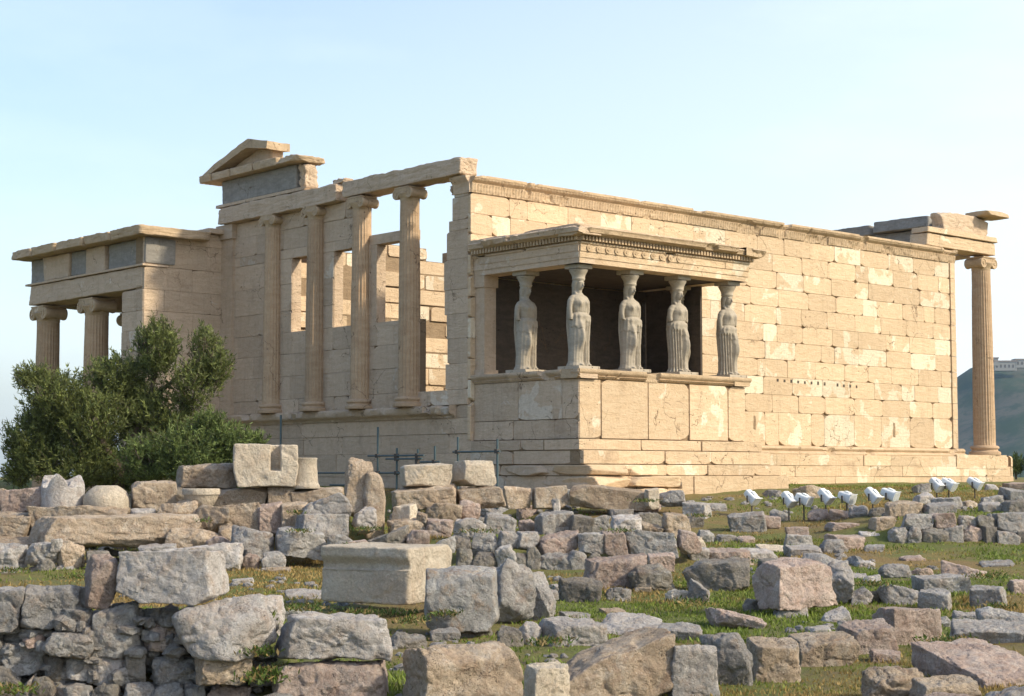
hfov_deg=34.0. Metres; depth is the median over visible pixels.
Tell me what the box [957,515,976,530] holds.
boulder
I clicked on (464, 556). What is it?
boulder
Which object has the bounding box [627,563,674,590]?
boulder
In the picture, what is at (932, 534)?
boulder
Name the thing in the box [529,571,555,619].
broken stone
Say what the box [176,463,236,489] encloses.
stone block
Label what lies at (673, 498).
boulder
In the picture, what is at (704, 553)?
stone block
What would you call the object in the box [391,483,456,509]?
stone block
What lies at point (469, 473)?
stone block
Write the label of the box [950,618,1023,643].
stone slab
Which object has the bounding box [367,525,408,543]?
broken stone
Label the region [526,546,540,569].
boulder
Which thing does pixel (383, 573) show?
moulded block
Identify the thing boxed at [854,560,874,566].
stone slab
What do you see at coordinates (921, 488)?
boulder
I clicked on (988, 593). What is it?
stone block
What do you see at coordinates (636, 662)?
broken stone
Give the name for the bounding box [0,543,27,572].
boulder
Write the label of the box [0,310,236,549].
olive tree
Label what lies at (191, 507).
boulder
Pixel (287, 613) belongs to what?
stone slab
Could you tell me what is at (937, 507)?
stone block
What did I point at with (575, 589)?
boulder
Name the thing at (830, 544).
boulder
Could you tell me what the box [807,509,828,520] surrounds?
boulder
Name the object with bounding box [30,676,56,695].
boulder
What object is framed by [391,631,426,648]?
boulder
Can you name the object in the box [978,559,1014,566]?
stone slab
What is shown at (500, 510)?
boulder
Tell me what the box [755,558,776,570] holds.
stone slab
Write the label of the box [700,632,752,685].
boulder
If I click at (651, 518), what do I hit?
stone slab
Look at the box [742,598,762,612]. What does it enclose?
boulder
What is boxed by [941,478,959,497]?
floodlight
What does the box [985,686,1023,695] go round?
broken stone
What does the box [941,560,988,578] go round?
broken stone
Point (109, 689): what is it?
boulder
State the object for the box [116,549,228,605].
stone block
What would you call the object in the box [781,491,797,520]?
floodlight
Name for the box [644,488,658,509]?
stone block
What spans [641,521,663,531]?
broken stone
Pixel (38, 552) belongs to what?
boulder
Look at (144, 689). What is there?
boulder
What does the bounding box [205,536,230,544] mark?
boulder
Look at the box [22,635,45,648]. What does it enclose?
broken stone
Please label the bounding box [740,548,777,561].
stone slab
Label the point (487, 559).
boulder
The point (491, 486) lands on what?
stone block
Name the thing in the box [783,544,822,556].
stone slab
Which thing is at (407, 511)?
stone block
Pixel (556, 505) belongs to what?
boulder
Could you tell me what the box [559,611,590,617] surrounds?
stone slab
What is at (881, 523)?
stone block
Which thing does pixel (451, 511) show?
stone block
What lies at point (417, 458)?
pipe scaffold
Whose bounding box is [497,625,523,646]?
boulder
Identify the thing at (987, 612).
boulder
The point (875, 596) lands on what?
boulder
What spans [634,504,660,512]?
stone slab
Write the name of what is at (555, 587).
stone slab
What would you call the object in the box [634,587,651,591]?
stone slab
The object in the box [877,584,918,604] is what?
broken stone
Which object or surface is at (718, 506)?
stone slab
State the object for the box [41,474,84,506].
stone block
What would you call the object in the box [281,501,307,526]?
stone block
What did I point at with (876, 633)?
stone block
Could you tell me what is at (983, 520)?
boulder
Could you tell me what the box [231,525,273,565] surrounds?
boulder
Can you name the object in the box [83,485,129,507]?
round capital
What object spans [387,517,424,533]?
stone slab
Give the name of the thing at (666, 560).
stone block
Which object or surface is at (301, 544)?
stone block
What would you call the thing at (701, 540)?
broken stone
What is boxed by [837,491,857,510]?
floodlight
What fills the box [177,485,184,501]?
boulder
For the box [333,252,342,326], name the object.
window frame
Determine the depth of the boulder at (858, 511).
32.97 m
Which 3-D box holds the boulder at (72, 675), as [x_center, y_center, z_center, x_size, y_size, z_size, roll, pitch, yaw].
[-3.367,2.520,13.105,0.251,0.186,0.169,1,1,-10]
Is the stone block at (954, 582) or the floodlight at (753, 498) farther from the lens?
the floodlight at (753, 498)
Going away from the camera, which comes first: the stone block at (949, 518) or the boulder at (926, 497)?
the stone block at (949, 518)
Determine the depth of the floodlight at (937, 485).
36.88 m
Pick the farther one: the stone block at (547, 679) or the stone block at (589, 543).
the stone block at (589, 543)
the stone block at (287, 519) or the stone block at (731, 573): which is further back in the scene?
the stone block at (287, 519)
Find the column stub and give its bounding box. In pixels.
[291,458,319,488]
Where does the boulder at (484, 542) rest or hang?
on the ground at (718, 524)
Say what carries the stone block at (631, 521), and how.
on the ground at (718, 524)
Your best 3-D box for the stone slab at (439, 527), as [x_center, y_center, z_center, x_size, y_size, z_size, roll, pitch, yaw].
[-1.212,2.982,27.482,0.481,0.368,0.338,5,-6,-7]
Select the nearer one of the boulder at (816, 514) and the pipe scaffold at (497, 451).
the boulder at (816, 514)
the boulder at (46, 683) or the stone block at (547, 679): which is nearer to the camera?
the stone block at (547, 679)
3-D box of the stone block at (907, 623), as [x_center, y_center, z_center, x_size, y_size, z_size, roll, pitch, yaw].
[4.033,2.870,17.034,0.740,0.483,0.348,5,-2,-30]
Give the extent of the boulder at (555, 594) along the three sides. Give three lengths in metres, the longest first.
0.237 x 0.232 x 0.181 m
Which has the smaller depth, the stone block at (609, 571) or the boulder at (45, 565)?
the stone block at (609, 571)
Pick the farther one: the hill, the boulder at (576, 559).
the hill
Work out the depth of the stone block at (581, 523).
28.03 m
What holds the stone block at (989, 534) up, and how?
on the ground at (718, 524)
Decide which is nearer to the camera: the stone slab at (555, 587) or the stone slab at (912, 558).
the stone slab at (555, 587)
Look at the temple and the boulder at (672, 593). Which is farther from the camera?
the temple
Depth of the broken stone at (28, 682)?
12.93 m
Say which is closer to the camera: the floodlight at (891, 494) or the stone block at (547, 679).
the stone block at (547, 679)
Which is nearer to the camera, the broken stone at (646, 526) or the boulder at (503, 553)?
the boulder at (503, 553)
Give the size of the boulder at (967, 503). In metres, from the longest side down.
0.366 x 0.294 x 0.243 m
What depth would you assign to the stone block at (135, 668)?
13.03 m
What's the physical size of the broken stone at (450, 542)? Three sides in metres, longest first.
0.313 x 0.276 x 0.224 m
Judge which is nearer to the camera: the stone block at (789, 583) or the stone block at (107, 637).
the stone block at (107, 637)
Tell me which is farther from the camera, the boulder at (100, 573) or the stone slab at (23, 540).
the stone slab at (23, 540)
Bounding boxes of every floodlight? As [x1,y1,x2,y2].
[744,489,762,511]
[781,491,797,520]
[795,493,813,520]
[817,488,836,508]
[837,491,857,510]
[864,487,883,507]
[880,488,899,501]
[929,477,946,497]
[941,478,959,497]
[966,477,984,498]
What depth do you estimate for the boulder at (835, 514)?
33.41 m
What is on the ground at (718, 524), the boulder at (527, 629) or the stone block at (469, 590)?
the boulder at (527, 629)
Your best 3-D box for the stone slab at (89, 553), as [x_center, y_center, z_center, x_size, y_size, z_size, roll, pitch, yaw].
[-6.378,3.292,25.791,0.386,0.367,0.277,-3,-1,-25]
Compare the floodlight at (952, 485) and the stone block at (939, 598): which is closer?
the stone block at (939, 598)
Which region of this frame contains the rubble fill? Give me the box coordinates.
[0,490,1018,695]
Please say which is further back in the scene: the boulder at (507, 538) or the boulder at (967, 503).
the boulder at (967, 503)
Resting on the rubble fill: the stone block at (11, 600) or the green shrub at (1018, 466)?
the stone block at (11, 600)
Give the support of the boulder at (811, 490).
on the ground at (718, 524)
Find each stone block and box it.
[0,486,40,512]
[0,511,30,536]
[0,586,24,632]
[20,584,90,629]
[28,513,200,547]
[41,474,84,506]
[91,601,144,657]
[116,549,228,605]
[125,654,145,681]
[130,480,176,511]
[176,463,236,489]
[184,685,205,695]
[194,658,252,685]
[214,487,267,506]
[218,502,260,529]
[231,595,285,634]
[257,501,282,533]
[267,487,294,502]
[271,660,388,695]
[275,526,326,560]
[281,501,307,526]
[290,487,343,502]
[295,513,348,539]
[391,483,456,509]
[392,503,417,519]
[400,463,451,486]
[402,641,523,695]
[424,503,461,529]
[424,565,499,632]
[451,460,496,486]
[456,486,505,507]
[459,486,500,508]
[503,486,531,508]
[516,531,539,550]
[524,661,569,695]
[532,485,569,508]
[534,510,573,534]
[569,484,646,511]
[569,514,594,532]
[578,532,605,554]
[583,553,646,589]
[601,530,627,555]
[610,514,641,531]
[624,530,678,558]
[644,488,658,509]
[647,552,674,571]
[661,512,690,538]
[668,644,719,695]
[682,501,711,518]
[682,556,749,590]
[687,547,709,560]
[727,511,766,531]
[746,636,800,682]
[752,557,837,610]
[765,515,780,528]
[785,527,808,534]
[788,631,859,666]
[823,534,864,549]
[836,618,898,654]
[868,516,895,530]
[872,607,941,644]
[884,500,922,518]
[901,513,933,529]
[911,573,970,591]
[917,588,951,609]
[922,501,957,513]
[930,512,956,527]
[943,525,963,542]
[969,585,1007,607]
[977,502,1001,511]
[980,526,996,542]
[992,512,1023,532]
[996,530,1020,544]
[998,487,1023,500]
[1000,500,1023,511]
[1007,579,1023,593]
[1017,531,1023,542]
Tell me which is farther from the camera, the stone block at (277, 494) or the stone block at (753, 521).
the stone block at (753, 521)
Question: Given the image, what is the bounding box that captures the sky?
[0,0,1023,476]
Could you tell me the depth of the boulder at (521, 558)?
25.55 m
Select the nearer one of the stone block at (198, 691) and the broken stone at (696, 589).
the stone block at (198, 691)
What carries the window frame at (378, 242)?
in the temple
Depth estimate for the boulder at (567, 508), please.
35.85 m
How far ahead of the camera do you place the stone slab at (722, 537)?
30.58 m
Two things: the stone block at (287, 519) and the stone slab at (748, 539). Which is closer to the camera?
the stone block at (287, 519)
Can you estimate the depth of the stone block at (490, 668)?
12.82 m
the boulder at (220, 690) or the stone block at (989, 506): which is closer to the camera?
the boulder at (220, 690)
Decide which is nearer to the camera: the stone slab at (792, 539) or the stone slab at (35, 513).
the stone slab at (35, 513)
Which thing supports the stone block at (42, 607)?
on the rubble fill
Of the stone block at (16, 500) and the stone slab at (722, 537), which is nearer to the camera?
the stone block at (16, 500)
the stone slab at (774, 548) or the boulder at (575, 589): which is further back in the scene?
the stone slab at (774, 548)
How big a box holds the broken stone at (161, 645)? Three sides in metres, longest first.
0.398 x 0.264 x 0.261 m
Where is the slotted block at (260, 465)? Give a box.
[233,444,298,487]
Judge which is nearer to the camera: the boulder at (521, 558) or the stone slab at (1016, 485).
the boulder at (521, 558)
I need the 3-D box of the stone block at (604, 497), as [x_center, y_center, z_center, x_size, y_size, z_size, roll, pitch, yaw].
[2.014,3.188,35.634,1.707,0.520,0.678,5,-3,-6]
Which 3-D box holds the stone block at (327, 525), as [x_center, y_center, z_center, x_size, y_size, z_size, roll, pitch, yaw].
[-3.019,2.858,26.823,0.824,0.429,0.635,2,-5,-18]
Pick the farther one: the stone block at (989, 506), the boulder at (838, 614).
the stone block at (989, 506)
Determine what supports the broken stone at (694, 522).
on the ground at (718, 524)
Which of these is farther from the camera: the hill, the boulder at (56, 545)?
the hill
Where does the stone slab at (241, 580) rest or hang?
on the ground at (718, 524)
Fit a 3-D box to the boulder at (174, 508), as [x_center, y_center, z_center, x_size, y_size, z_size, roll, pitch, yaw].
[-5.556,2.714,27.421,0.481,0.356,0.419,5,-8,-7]
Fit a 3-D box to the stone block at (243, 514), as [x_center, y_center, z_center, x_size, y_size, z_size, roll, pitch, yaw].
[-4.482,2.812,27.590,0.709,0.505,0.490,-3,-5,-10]
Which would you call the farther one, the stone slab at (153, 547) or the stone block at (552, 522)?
the stone block at (552, 522)
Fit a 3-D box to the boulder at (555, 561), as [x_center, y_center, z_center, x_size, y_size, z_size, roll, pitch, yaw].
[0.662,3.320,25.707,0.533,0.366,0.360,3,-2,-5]
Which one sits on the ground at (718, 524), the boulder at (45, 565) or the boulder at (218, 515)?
the boulder at (45, 565)
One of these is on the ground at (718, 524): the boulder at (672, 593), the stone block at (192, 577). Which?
the boulder at (672, 593)
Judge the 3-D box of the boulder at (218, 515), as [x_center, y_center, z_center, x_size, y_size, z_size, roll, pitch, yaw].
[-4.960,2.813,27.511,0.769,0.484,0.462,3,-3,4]
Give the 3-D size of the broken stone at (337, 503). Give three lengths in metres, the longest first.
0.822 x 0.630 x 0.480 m
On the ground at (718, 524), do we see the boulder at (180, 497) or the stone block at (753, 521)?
the stone block at (753, 521)
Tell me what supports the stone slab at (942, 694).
on the ground at (718, 524)
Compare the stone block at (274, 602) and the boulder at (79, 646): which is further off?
the stone block at (274, 602)
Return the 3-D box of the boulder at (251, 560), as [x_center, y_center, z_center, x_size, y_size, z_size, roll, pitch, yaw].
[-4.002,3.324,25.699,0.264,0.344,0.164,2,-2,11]
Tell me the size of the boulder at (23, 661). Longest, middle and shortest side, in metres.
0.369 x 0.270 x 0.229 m
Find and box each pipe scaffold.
[280,415,344,473]
[329,427,440,488]
[452,437,500,509]
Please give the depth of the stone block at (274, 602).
13.85 m
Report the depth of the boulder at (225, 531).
26.68 m
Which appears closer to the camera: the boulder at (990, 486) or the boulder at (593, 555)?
the boulder at (593, 555)
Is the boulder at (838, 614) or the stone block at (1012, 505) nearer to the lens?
the boulder at (838, 614)
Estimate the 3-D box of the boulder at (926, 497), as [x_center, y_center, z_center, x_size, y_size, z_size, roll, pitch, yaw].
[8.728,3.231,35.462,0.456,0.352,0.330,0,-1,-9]
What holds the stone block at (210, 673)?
on the boulder at (220, 690)
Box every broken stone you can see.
[15,673,36,695]
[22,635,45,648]
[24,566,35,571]
[142,604,179,652]
[302,493,351,516]
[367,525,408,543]
[436,536,455,552]
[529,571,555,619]
[566,627,674,695]
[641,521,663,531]
[676,536,705,546]
[686,578,709,602]
[687,512,703,527]
[705,607,766,628]
[848,586,872,604]
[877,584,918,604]
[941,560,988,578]
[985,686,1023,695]
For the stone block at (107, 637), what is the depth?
13.04 m
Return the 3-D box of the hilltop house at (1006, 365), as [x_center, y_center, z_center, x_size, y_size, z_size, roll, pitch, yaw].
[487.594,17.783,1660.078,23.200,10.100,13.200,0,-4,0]
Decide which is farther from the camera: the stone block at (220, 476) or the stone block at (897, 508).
the stone block at (897, 508)
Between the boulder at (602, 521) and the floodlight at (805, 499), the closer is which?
the boulder at (602, 521)
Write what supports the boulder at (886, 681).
on the ground at (718, 524)
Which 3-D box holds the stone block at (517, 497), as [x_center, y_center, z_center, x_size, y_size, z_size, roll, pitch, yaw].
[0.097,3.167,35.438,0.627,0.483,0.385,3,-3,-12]
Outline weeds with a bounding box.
[0,498,1023,695]
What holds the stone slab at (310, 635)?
on the stone block at (340, 678)
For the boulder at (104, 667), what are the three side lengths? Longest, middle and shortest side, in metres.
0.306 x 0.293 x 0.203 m
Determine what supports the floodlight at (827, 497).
on the ground at (718, 524)
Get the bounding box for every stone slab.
[0,536,31,547]
[26,505,130,527]
[85,550,109,563]
[130,508,155,513]
[138,543,176,551]
[157,542,243,570]
[232,577,253,583]
[243,548,261,561]
[261,551,285,567]
[265,567,290,571]
[274,611,392,661]
[285,588,320,599]
[285,609,303,617]
[342,539,366,543]
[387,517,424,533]
[425,518,453,537]
[429,627,460,640]
[460,629,492,638]
[484,512,516,534]
[538,616,607,646]
[552,584,558,590]
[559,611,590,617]
[599,607,625,613]
[601,612,662,634]
[607,509,633,515]
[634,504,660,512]
[634,512,661,526]
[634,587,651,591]
[658,622,702,639]
[709,503,726,510]
[709,547,753,564]
[715,534,736,541]
[735,535,754,542]
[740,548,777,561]
[755,544,783,551]
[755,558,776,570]
[783,534,812,544]
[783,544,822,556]
[805,625,830,632]
[824,522,858,530]
[853,573,866,578]
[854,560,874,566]
[858,531,879,536]
[864,544,884,551]
[869,648,900,662]
[899,555,925,560]
[908,674,981,695]
[911,638,1023,687]
[923,692,970,695]
[931,496,962,508]
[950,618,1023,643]
[952,610,976,618]
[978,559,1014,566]
[1002,482,1023,489]
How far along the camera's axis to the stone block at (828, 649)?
15.29 m
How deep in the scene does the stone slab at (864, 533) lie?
30.66 m
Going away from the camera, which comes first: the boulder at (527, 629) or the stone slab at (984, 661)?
the stone slab at (984, 661)
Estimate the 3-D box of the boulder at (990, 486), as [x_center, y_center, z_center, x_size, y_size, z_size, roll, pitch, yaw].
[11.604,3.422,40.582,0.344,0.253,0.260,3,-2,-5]
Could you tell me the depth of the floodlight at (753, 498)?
35.24 m
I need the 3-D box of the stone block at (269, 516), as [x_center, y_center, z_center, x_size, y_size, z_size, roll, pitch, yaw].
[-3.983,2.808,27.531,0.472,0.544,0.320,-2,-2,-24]
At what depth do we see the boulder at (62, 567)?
25.67 m
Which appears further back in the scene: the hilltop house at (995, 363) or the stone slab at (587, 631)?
the hilltop house at (995, 363)
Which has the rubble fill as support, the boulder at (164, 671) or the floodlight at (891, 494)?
the boulder at (164, 671)
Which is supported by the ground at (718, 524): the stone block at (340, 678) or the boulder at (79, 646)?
the stone block at (340, 678)
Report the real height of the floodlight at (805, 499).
0.607 m
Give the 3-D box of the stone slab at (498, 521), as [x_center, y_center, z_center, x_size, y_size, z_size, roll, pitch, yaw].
[-0.194,3.004,28.228,0.572,0.406,0.476,5,5,-4]
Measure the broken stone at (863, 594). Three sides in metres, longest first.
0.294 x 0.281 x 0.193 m
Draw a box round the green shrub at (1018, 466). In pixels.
[1011,451,1023,478]
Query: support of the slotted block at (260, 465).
on the stone block at (236, 496)
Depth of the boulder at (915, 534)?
30.24 m
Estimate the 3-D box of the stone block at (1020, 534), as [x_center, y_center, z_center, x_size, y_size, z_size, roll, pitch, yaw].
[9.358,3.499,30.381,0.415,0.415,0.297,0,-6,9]
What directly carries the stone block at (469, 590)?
on the stone slab at (468, 634)
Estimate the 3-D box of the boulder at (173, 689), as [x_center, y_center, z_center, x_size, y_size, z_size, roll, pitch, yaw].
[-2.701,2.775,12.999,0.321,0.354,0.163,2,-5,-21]
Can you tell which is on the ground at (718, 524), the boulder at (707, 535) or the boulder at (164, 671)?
the boulder at (707, 535)
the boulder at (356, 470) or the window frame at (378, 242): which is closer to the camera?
the boulder at (356, 470)
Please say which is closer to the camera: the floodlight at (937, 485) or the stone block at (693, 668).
the stone block at (693, 668)
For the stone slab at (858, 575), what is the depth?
24.31 m
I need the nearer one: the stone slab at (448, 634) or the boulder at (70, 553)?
the stone slab at (448, 634)
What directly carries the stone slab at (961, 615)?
on the ground at (718, 524)
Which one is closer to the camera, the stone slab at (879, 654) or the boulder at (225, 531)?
the stone slab at (879, 654)
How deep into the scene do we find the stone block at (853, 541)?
29.10 m
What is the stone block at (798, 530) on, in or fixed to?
on the ground at (718, 524)
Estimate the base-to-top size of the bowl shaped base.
0.311 m
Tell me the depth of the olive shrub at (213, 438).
36.62 m
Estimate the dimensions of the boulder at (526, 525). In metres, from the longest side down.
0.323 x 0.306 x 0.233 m
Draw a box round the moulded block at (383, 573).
[321,542,451,604]
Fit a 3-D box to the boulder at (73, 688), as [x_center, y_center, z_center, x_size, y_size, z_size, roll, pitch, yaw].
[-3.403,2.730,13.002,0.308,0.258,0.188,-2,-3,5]
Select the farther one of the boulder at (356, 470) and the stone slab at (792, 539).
the stone slab at (792, 539)
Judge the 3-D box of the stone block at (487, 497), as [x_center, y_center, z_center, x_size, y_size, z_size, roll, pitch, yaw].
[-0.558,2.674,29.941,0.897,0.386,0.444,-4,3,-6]
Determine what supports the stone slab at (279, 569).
on the ground at (718, 524)
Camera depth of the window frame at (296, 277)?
46.13 m
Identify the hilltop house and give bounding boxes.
[993,357,998,365]
[994,360,1017,370]
[1011,359,1023,367]
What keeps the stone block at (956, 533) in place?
on the ground at (718, 524)
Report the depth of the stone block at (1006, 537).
30.23 m
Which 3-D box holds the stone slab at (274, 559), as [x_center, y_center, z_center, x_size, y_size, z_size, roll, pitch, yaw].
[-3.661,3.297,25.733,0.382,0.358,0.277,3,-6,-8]
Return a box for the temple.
[11,139,1013,507]
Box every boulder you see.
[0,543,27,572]
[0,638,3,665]
[0,666,20,695]
[1,640,47,675]
[25,542,57,565]
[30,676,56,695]
[35,559,56,570]
[41,631,93,659]
[44,656,64,681]
[50,538,62,552]
[54,565,78,569]
[56,540,84,567]
[56,681,92,695]
[62,607,93,633]
[66,658,92,681]
[84,554,118,609]
[91,682,120,695]
[92,657,125,687]
[123,682,154,695]
[152,656,195,686]
[152,682,183,695]
[157,503,187,513]
[164,527,219,547]
[172,593,277,661]
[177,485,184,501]
[177,499,197,513]
[195,504,230,532]
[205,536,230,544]
[207,685,252,695]
[218,526,231,540]
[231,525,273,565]
[242,553,259,569]
[327,534,352,544]
[344,457,372,516]
[352,506,376,533]
[362,471,385,538]
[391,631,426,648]
[406,530,429,543]
[416,512,427,526]
[452,517,485,538]
[454,535,470,550]
[456,548,472,565]
[459,499,480,518]
[471,529,498,556]
[472,552,496,566]
[480,507,508,516]
[495,544,516,566]
[496,558,536,622]
[497,531,518,548]
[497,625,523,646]
[515,552,526,565]
[516,505,537,519]
[518,519,534,530]
[519,621,541,644]
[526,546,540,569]
[537,530,578,554]
[540,552,570,569]
[547,505,571,511]
[551,499,560,510]
[551,589,558,599]
[558,577,602,601]
[568,550,586,569]
[587,553,600,558]
[593,515,610,531]
[605,587,631,601]
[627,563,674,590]
[659,490,685,506]
[665,589,687,600]
[677,529,701,554]
[697,530,714,541]
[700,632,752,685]
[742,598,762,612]
[769,509,790,520]
[773,608,808,617]
[792,485,820,497]
[802,553,853,603]
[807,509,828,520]
[819,539,847,552]
[821,606,851,621]
[828,509,848,520]
[848,505,867,517]
[861,574,880,582]
[861,666,923,695]
[868,507,884,516]
[870,590,880,601]
[878,563,911,577]
[887,526,907,543]
[907,527,921,542]
[911,483,931,492]
[911,568,933,574]
[912,492,934,503]
[921,527,948,542]
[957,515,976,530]
[962,500,977,507]
[963,525,981,541]
[975,606,1023,620]
[976,515,994,526]
[979,495,1004,502]
[984,484,997,489]
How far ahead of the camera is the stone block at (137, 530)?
26.52 m
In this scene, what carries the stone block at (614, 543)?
on the ground at (718, 524)
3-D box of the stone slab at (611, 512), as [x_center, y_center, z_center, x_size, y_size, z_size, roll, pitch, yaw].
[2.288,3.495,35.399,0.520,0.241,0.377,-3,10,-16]
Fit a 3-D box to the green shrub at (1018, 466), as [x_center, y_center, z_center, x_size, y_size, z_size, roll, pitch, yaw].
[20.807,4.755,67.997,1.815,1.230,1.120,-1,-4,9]
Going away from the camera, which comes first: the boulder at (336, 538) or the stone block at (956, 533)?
the boulder at (336, 538)
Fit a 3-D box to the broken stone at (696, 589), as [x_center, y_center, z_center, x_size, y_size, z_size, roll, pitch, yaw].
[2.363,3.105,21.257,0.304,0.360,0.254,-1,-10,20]
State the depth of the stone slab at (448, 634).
17.25 m
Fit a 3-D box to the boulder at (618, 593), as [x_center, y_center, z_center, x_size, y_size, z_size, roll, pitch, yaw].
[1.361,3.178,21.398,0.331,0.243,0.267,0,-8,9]
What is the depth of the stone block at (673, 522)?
28.07 m
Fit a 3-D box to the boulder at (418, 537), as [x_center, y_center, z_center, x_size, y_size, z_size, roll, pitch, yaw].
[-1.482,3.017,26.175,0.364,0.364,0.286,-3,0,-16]
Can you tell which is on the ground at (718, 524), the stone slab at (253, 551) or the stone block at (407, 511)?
the stone slab at (253, 551)
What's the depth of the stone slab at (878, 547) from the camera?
28.53 m
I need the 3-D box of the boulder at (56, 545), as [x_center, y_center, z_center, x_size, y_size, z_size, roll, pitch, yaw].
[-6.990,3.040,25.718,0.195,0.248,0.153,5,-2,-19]
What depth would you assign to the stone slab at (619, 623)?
17.84 m
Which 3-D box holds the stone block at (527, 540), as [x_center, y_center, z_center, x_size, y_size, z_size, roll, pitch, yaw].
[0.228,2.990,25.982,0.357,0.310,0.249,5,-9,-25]
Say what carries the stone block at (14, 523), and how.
on the stone slab at (23, 540)
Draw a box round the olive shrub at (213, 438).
[107,404,271,483]
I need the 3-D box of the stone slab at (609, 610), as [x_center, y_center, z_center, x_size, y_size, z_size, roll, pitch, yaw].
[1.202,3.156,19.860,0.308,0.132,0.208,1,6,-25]
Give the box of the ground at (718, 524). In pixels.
[0,477,1023,695]
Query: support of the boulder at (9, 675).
on the ground at (718, 524)
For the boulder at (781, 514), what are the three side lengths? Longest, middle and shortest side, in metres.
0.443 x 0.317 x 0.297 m
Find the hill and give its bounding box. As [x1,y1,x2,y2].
[950,368,1023,476]
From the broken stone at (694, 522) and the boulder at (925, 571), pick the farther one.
the broken stone at (694, 522)
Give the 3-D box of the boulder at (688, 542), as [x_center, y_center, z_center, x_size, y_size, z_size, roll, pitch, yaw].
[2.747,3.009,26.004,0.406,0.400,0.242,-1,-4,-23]
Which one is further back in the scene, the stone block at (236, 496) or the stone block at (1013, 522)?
the stone block at (1013, 522)
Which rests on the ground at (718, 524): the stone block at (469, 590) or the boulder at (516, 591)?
the boulder at (516, 591)
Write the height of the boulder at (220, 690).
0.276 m
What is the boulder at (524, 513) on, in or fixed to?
on the ground at (718, 524)
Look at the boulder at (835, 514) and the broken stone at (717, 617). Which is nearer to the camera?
the broken stone at (717, 617)
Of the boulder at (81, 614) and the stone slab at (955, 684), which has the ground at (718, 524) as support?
the stone slab at (955, 684)
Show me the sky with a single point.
(823, 114)
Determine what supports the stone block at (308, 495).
on the ground at (718, 524)
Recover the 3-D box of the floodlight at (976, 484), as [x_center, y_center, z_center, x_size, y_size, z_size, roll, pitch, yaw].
[10.323,3.140,37.308,0.371,0.540,0.330,-3,-5,35]
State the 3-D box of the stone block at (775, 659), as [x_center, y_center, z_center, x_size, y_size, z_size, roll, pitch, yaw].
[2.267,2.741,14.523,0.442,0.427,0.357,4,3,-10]
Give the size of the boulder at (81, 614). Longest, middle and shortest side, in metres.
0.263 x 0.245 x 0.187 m
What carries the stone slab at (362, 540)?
on the boulder at (336, 538)
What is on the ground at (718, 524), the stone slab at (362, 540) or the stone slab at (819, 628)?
the stone slab at (819, 628)
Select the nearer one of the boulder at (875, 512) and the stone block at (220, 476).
the stone block at (220, 476)
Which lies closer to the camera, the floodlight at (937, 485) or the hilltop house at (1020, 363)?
the floodlight at (937, 485)
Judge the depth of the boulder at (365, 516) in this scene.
27.12 m
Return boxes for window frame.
[291,259,301,331]
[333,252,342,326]
[370,231,399,322]
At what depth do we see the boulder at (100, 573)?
13.07 m
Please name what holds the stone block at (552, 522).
on the ground at (718, 524)
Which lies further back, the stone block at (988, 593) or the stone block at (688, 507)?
the stone block at (688, 507)
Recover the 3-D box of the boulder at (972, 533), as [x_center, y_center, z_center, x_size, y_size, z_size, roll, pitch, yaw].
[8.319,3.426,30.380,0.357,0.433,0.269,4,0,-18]
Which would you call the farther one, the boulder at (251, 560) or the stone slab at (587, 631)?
the boulder at (251, 560)
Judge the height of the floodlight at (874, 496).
0.569 m
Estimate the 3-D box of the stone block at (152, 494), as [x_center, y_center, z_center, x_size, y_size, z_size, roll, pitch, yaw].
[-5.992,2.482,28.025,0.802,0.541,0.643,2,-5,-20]
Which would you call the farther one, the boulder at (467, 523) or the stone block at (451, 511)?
the stone block at (451, 511)
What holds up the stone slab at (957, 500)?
on the ground at (718, 524)
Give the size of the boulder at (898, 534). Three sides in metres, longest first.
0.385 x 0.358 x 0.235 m
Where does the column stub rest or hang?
on the stone block at (308, 495)
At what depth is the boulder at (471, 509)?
29.48 m
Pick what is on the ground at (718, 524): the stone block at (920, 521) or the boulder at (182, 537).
the stone block at (920, 521)
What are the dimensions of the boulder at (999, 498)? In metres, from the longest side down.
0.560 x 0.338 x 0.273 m
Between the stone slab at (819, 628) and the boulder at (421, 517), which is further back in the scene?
the boulder at (421, 517)
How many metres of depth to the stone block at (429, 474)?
29.70 m
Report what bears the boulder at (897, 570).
on the ground at (718, 524)
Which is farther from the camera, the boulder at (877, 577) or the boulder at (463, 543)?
the boulder at (463, 543)
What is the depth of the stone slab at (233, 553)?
25.31 m
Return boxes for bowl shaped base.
[182,488,219,506]
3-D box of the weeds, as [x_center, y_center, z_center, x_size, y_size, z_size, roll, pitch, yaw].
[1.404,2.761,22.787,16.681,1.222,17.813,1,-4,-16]
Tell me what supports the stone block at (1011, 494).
on the ground at (718, 524)
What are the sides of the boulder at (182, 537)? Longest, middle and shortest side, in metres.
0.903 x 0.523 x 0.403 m
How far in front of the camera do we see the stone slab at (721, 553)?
26.38 m
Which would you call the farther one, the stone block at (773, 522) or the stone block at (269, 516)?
the stone block at (773, 522)
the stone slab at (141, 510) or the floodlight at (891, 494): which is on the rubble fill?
the stone slab at (141, 510)
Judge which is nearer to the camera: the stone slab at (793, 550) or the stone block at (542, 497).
the stone slab at (793, 550)
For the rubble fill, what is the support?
on the ground at (718, 524)
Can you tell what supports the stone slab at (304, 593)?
on the ground at (718, 524)
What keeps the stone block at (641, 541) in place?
on the ground at (718, 524)
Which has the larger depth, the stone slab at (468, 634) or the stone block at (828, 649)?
the stone slab at (468, 634)

